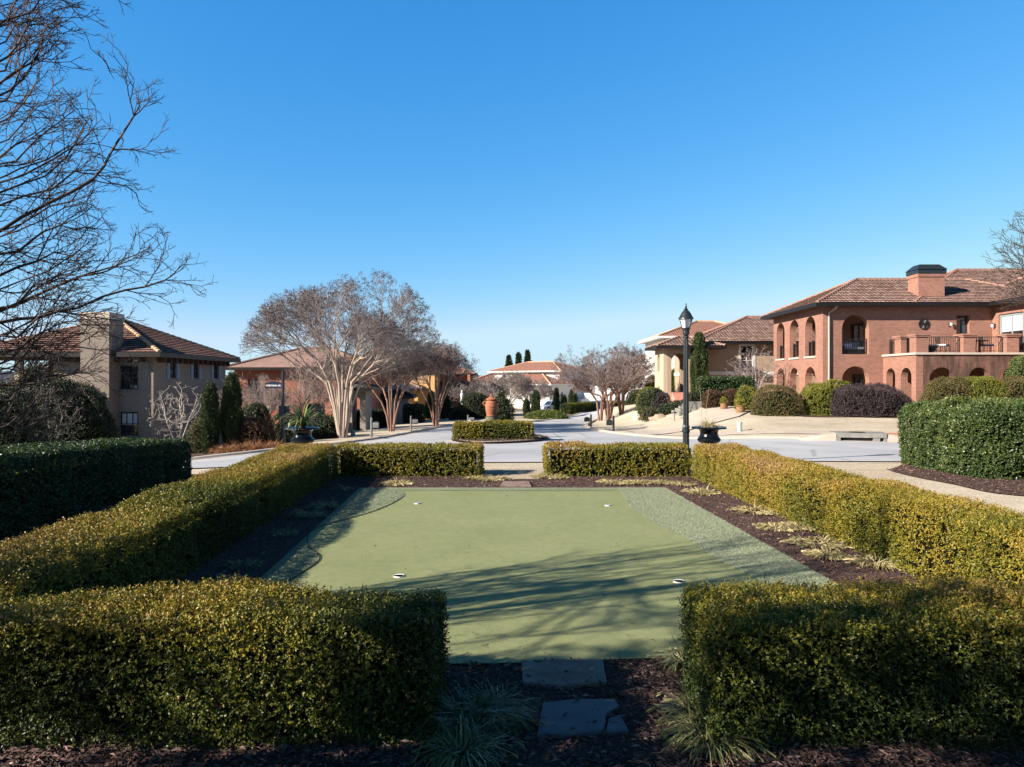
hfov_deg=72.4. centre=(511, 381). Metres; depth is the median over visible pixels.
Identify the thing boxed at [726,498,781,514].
grass clump
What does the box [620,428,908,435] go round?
footpath
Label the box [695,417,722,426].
ornamental grass
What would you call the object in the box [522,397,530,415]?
cypress tree
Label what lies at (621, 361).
crape myrtle
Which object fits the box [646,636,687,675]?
grass clump
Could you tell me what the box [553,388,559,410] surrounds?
cypress tree
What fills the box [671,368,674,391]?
cypress tree
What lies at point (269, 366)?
brick house
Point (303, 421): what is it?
yucca
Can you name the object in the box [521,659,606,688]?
flagstone
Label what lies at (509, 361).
cypress tree
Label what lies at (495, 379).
crape myrtle
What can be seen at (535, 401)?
cypress tree
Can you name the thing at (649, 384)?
cypress tree
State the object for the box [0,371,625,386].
hills
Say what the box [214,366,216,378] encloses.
window
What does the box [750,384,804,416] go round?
shrub
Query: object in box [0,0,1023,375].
sky
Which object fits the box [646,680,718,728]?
grass clump
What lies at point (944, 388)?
shrub
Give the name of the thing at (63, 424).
bare shrub
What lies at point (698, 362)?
cypress tree
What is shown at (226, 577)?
grass clump
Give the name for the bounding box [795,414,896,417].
mulch
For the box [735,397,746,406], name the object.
pot plant
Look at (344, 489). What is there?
grass clump
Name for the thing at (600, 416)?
crape myrtle
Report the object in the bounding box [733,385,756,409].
shrub
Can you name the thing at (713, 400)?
shrub
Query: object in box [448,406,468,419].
shrub
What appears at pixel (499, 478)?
grass clump
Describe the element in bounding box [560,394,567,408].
cypress tree
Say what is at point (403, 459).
boxwood hedge
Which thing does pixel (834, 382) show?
shrub
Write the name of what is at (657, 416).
garden rock
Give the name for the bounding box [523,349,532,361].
cypress tree
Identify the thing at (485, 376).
stucco house
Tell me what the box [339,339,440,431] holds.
crape myrtle
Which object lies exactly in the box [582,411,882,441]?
kerb
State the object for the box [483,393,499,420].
terracotta urn
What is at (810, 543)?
grass clump
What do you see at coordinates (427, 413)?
cypress tree
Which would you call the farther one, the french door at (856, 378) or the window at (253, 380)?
the window at (253, 380)
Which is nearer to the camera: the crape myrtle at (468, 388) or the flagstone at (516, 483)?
the flagstone at (516, 483)
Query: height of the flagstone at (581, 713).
0.050 m
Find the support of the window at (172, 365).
in the brick house at (183, 361)
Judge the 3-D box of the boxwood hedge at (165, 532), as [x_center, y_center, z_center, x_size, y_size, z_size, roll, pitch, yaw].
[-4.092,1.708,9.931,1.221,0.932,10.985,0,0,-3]
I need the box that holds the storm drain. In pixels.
[799,431,898,441]
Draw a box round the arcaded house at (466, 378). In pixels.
[439,366,477,411]
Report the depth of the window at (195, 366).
45.55 m
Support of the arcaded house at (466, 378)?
on the ground at (625, 420)
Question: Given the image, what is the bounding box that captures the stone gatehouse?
[336,381,380,431]
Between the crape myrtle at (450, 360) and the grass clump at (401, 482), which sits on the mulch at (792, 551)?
the grass clump at (401, 482)
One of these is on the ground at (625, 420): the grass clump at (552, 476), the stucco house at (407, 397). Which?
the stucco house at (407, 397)
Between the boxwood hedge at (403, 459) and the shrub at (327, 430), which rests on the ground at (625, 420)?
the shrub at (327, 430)
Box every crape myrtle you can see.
[217,375,305,426]
[228,366,274,418]
[239,268,441,437]
[253,359,353,418]
[309,354,360,420]
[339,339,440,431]
[396,339,479,426]
[438,377,481,404]
[471,368,504,395]
[472,370,509,396]
[477,370,537,403]
[509,378,554,411]
[550,342,654,419]
[571,361,629,420]
[590,360,644,414]
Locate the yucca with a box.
[275,400,325,427]
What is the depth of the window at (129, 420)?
40.09 m
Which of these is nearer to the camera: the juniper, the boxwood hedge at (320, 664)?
the boxwood hedge at (320, 664)
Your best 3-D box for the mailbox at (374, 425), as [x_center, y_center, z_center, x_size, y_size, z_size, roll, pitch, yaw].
[-6.915,2.335,35.150,0.431,1.104,0.240,0,0,0]
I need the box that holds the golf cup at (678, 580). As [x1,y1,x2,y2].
[673,579,683,582]
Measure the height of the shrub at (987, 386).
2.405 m
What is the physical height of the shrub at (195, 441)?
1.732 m
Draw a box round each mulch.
[0,473,1023,766]
[3,474,196,548]
[189,452,215,455]
[451,435,547,441]
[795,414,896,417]
[890,463,1023,495]
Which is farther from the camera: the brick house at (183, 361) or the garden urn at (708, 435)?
the brick house at (183, 361)
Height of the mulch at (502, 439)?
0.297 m
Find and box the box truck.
[579,386,629,401]
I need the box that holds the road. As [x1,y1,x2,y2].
[183,409,901,467]
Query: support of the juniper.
on the ground at (625, 420)
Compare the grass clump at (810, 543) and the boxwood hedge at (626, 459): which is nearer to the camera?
the grass clump at (810, 543)
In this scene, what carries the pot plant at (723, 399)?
in the terracotta pot at (723, 406)
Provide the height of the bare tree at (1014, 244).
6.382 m
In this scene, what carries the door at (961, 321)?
in the brick house at (895, 327)
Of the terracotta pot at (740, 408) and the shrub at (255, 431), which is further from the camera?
the terracotta pot at (740, 408)
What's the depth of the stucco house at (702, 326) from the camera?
78.98 m
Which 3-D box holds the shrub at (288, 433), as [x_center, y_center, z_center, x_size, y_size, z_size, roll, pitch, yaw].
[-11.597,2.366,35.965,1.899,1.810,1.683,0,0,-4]
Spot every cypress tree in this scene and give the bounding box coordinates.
[197,379,220,453]
[219,371,245,445]
[424,391,437,419]
[437,388,451,418]
[504,354,512,366]
[515,352,521,363]
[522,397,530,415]
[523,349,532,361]
[531,389,540,410]
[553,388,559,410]
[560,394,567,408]
[567,389,577,402]
[644,374,654,390]
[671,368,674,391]
[689,332,709,394]
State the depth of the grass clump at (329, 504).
11.52 m
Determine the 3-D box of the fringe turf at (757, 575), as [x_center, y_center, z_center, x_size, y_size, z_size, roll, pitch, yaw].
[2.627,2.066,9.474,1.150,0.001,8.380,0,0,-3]
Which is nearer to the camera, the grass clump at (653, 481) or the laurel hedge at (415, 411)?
the grass clump at (653, 481)
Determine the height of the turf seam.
0.001 m
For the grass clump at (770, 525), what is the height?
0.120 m
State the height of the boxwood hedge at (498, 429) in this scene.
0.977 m
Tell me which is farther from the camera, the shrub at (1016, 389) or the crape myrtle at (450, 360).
the crape myrtle at (450, 360)
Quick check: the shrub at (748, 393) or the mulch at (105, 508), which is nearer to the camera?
the mulch at (105, 508)
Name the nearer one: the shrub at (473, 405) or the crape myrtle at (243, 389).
the crape myrtle at (243, 389)
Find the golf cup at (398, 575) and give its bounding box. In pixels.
[394,574,403,577]
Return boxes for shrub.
[0,378,50,445]
[1,388,81,442]
[4,363,54,405]
[25,376,119,441]
[146,382,201,438]
[185,417,202,453]
[231,416,276,444]
[242,402,272,439]
[271,411,298,442]
[307,413,337,439]
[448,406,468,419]
[458,391,487,418]
[625,389,640,404]
[634,386,654,410]
[637,387,666,413]
[637,406,656,420]
[651,391,672,409]
[654,403,676,413]
[666,400,681,410]
[689,390,702,400]
[700,389,722,407]
[722,388,740,405]
[725,347,787,397]
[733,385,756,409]
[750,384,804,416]
[798,382,836,415]
[822,378,851,392]
[827,382,913,417]
[918,375,978,401]
[959,375,1009,398]
[997,375,1023,398]
[1003,355,1023,384]
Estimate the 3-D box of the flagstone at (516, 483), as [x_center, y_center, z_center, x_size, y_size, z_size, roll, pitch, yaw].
[0.074,2.085,14.175,0.623,0.050,0.650,0,0,0]
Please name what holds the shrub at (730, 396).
on the ground at (625, 420)
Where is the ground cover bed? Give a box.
[524,409,568,419]
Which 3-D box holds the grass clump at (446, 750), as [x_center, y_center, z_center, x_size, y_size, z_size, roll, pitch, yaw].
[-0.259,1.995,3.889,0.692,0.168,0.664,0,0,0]
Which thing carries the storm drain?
in the kerb at (585, 425)
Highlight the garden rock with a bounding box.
[652,414,664,419]
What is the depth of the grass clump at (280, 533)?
9.54 m
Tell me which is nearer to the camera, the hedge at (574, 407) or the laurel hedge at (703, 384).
the laurel hedge at (703, 384)
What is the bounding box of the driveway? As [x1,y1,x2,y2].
[630,406,749,434]
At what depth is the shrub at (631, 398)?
81.53 m
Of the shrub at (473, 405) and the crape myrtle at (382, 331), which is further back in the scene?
the shrub at (473, 405)
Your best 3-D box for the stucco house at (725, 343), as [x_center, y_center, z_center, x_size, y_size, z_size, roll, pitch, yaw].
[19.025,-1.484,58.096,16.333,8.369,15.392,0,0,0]
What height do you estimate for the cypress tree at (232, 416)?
3.624 m
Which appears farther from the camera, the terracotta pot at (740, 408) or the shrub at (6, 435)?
the terracotta pot at (740, 408)
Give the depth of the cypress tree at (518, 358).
169.58 m
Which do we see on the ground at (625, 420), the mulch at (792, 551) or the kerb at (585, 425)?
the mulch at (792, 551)
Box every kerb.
[191,412,586,460]
[450,435,547,443]
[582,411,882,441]
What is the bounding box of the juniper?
[484,386,517,420]
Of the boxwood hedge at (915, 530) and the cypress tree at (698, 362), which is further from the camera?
the cypress tree at (698, 362)
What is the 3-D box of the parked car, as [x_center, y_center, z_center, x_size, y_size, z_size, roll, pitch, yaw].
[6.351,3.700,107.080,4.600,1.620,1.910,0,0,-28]
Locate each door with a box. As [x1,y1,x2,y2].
[852,323,863,345]
[853,375,863,385]
[956,316,966,333]
[1000,312,1022,351]
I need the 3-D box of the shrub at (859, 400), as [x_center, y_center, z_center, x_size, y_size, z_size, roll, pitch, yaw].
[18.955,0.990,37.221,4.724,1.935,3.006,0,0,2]
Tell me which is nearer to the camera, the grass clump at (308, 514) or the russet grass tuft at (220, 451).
the grass clump at (308, 514)
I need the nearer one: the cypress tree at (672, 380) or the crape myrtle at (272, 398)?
the crape myrtle at (272, 398)
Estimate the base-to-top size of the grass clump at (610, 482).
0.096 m
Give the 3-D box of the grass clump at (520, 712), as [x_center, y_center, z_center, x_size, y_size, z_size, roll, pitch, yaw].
[-0.096,1.997,4.349,0.741,0.165,0.752,0,0,0]
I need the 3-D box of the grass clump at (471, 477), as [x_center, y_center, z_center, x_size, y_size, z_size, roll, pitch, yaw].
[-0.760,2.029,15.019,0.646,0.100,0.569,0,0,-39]
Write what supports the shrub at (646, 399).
on the ground at (625, 420)
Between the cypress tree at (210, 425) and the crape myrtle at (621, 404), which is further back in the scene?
the crape myrtle at (621, 404)
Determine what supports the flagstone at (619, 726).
on the mulch at (792, 551)
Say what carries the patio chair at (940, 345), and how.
on the brick house at (895, 327)
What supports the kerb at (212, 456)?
on the road
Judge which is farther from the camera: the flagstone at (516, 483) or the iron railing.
the iron railing
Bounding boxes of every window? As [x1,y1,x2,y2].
[118,366,138,390]
[121,412,137,434]
[170,363,174,377]
[194,364,197,378]
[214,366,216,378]
[248,379,260,394]
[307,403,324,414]
[738,344,754,369]
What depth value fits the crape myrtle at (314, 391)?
44.79 m
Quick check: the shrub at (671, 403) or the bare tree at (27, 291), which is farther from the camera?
the shrub at (671, 403)
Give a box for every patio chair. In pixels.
[935,337,949,351]
[979,336,994,351]
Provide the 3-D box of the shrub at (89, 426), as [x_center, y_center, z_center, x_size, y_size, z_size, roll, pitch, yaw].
[-21.193,1.888,33.011,5.303,4.438,4.391,0,0,-5]
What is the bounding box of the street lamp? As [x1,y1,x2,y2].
[678,304,693,464]
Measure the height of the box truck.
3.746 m
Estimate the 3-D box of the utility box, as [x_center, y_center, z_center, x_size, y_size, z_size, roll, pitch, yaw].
[10.351,2.086,31.850,0.232,0.511,0.232,0,0,-11]
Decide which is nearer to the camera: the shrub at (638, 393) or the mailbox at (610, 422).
the mailbox at (610, 422)
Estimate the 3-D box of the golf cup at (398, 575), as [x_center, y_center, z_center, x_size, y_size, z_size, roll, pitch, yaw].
[-1.203,2.113,7.450,0.112,0.106,0.112,0,0,0]
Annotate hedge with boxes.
[0,437,192,540]
[0,442,337,614]
[0,571,451,751]
[333,440,484,476]
[357,408,386,429]
[402,403,425,423]
[451,419,534,440]
[541,440,691,476]
[560,401,596,414]
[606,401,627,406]
[675,571,1023,754]
[690,442,1023,607]
[695,375,755,401]
[897,394,1023,479]
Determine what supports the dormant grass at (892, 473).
on the ground at (625, 420)
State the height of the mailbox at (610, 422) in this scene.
1.019 m
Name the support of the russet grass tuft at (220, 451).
on the ground at (625, 420)
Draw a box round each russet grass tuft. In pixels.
[209,441,237,453]
[219,441,241,452]
[233,440,257,451]
[244,441,274,449]
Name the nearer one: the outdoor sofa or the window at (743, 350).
the outdoor sofa
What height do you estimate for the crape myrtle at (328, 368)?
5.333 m
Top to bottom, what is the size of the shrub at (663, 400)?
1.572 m
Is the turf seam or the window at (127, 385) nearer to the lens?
the turf seam
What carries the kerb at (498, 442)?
on the road
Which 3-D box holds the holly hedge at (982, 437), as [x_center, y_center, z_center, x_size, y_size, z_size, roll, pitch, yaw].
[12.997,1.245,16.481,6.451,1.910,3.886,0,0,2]
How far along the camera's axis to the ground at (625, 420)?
32.57 m
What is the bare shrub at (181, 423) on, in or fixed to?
on the mulch at (196, 454)
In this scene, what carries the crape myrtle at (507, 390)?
on the ground at (625, 420)
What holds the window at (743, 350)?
in the stucco house at (725, 343)
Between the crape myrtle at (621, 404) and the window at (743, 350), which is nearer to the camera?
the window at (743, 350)
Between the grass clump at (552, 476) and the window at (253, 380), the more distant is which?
the window at (253, 380)
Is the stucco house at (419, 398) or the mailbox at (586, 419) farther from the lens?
the stucco house at (419, 398)
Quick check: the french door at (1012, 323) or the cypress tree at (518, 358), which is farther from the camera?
the cypress tree at (518, 358)
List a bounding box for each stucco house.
[380,371,415,424]
[385,361,439,418]
[475,373,493,382]
[487,361,593,407]
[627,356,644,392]
[638,320,725,383]
[645,315,815,403]
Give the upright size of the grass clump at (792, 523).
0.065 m
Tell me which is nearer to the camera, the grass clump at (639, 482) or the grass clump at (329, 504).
the grass clump at (329, 504)
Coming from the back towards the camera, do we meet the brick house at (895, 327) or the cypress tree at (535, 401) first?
the cypress tree at (535, 401)
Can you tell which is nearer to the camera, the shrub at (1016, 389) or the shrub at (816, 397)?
the shrub at (1016, 389)
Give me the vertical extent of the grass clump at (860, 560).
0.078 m
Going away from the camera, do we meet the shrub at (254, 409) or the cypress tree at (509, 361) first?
the shrub at (254, 409)
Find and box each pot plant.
[720,396,728,403]
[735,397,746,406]
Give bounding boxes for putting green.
[239,488,805,663]
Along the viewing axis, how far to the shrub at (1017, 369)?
35.90 m
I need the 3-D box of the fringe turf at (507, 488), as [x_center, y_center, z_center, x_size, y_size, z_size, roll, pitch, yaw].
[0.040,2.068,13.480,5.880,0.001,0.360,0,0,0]
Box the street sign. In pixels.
[265,371,289,444]
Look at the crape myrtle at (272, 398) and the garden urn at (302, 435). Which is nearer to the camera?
the garden urn at (302, 435)
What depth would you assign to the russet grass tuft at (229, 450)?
26.97 m
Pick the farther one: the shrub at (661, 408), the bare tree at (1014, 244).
the shrub at (661, 408)
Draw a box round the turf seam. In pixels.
[248,490,586,606]
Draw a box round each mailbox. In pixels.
[370,417,378,437]
[410,416,417,430]
[584,414,591,426]
[606,415,614,430]
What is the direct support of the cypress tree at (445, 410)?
on the ground at (625, 420)
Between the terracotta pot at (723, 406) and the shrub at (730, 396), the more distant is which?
the shrub at (730, 396)
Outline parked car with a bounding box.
[540,400,560,409]
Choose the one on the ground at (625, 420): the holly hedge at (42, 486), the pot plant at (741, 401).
the holly hedge at (42, 486)
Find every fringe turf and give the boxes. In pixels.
[231,488,404,610]
[363,487,664,489]
[620,488,865,607]
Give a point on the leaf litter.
(522, 585)
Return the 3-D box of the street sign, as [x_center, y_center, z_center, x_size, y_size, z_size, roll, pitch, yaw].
[-10.325,1.202,30.750,1.051,3.347,0.320,0,0,0]
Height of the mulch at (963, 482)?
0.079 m
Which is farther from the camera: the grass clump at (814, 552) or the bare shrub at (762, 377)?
the bare shrub at (762, 377)
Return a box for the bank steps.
[671,401,703,415]
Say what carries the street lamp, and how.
on the ground at (625, 420)
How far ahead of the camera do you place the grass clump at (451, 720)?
4.19 m
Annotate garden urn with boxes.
[284,426,319,450]
[691,426,726,443]
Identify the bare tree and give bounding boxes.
[0,0,218,460]
[976,204,1023,313]
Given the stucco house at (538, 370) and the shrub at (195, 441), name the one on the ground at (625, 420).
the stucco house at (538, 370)
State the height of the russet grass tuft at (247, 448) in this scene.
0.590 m
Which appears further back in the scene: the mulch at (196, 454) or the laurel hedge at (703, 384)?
the laurel hedge at (703, 384)
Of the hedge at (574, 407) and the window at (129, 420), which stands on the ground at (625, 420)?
the hedge at (574, 407)
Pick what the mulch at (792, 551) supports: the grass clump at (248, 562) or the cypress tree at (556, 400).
the grass clump at (248, 562)
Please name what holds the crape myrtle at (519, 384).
on the ground at (625, 420)
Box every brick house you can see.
[0,312,240,444]
[226,347,393,434]
[760,264,1023,402]
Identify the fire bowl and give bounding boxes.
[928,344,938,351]
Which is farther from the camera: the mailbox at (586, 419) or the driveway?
the mailbox at (586, 419)
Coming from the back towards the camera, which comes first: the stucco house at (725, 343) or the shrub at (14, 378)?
the stucco house at (725, 343)
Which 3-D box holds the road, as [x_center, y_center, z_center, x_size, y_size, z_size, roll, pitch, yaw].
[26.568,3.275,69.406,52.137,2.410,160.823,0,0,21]
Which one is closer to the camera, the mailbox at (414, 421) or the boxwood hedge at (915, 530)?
the boxwood hedge at (915, 530)
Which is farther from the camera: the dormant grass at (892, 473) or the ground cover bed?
the ground cover bed
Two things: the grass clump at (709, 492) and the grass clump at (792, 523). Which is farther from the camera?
the grass clump at (709, 492)
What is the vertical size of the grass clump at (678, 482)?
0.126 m
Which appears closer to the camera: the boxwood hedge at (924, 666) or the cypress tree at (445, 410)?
the boxwood hedge at (924, 666)
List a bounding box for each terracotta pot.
[720,403,727,408]
[736,405,744,412]
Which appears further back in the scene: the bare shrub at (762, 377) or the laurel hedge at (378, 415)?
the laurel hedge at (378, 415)
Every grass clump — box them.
[191,569,241,583]
[215,558,265,570]
[267,523,300,537]
[283,506,328,519]
[301,497,341,508]
[329,484,353,490]
[378,477,414,485]
[397,670,543,755]
[402,711,527,766]
[442,677,552,739]
[463,474,489,479]
[474,472,511,481]
[530,470,571,478]
[596,478,632,484]
[624,478,652,484]
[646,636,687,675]
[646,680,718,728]
[647,479,674,484]
[651,690,775,766]
[668,478,697,485]
[681,483,720,495]
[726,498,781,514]
[749,521,804,531]
[777,520,819,531]
[777,532,852,551]
[801,546,849,560]
[842,553,907,571]
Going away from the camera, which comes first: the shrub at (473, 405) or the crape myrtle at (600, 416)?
the crape myrtle at (600, 416)
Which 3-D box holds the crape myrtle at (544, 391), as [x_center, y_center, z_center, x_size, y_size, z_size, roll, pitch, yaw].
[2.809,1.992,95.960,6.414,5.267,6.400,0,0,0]
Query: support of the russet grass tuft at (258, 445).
on the ground at (625, 420)
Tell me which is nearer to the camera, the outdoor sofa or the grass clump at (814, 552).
the grass clump at (814, 552)
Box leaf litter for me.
[329,487,795,652]
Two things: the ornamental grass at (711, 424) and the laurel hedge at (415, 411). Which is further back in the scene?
the laurel hedge at (415, 411)
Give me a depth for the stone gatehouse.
50.06 m
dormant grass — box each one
[478,462,1023,515]
[721,416,898,435]
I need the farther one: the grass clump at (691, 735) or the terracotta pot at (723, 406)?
the terracotta pot at (723, 406)
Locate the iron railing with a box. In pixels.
[646,403,654,422]
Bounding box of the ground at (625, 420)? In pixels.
[0,385,1023,521]
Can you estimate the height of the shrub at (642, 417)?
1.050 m
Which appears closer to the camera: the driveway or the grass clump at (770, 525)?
the grass clump at (770, 525)
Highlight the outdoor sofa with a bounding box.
[842,342,864,353]
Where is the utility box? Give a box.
[737,422,741,431]
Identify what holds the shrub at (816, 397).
on the mulch at (830, 416)
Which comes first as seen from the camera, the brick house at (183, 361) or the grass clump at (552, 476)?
the grass clump at (552, 476)
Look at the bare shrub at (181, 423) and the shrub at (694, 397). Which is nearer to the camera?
the bare shrub at (181, 423)
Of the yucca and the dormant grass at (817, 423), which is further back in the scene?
the dormant grass at (817, 423)
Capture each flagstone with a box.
[500,481,530,486]
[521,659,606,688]
[537,699,618,737]
[606,715,628,733]
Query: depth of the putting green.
7.76 m
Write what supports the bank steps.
on the ground at (625, 420)
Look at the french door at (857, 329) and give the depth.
46.84 m
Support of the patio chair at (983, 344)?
on the brick house at (895, 327)

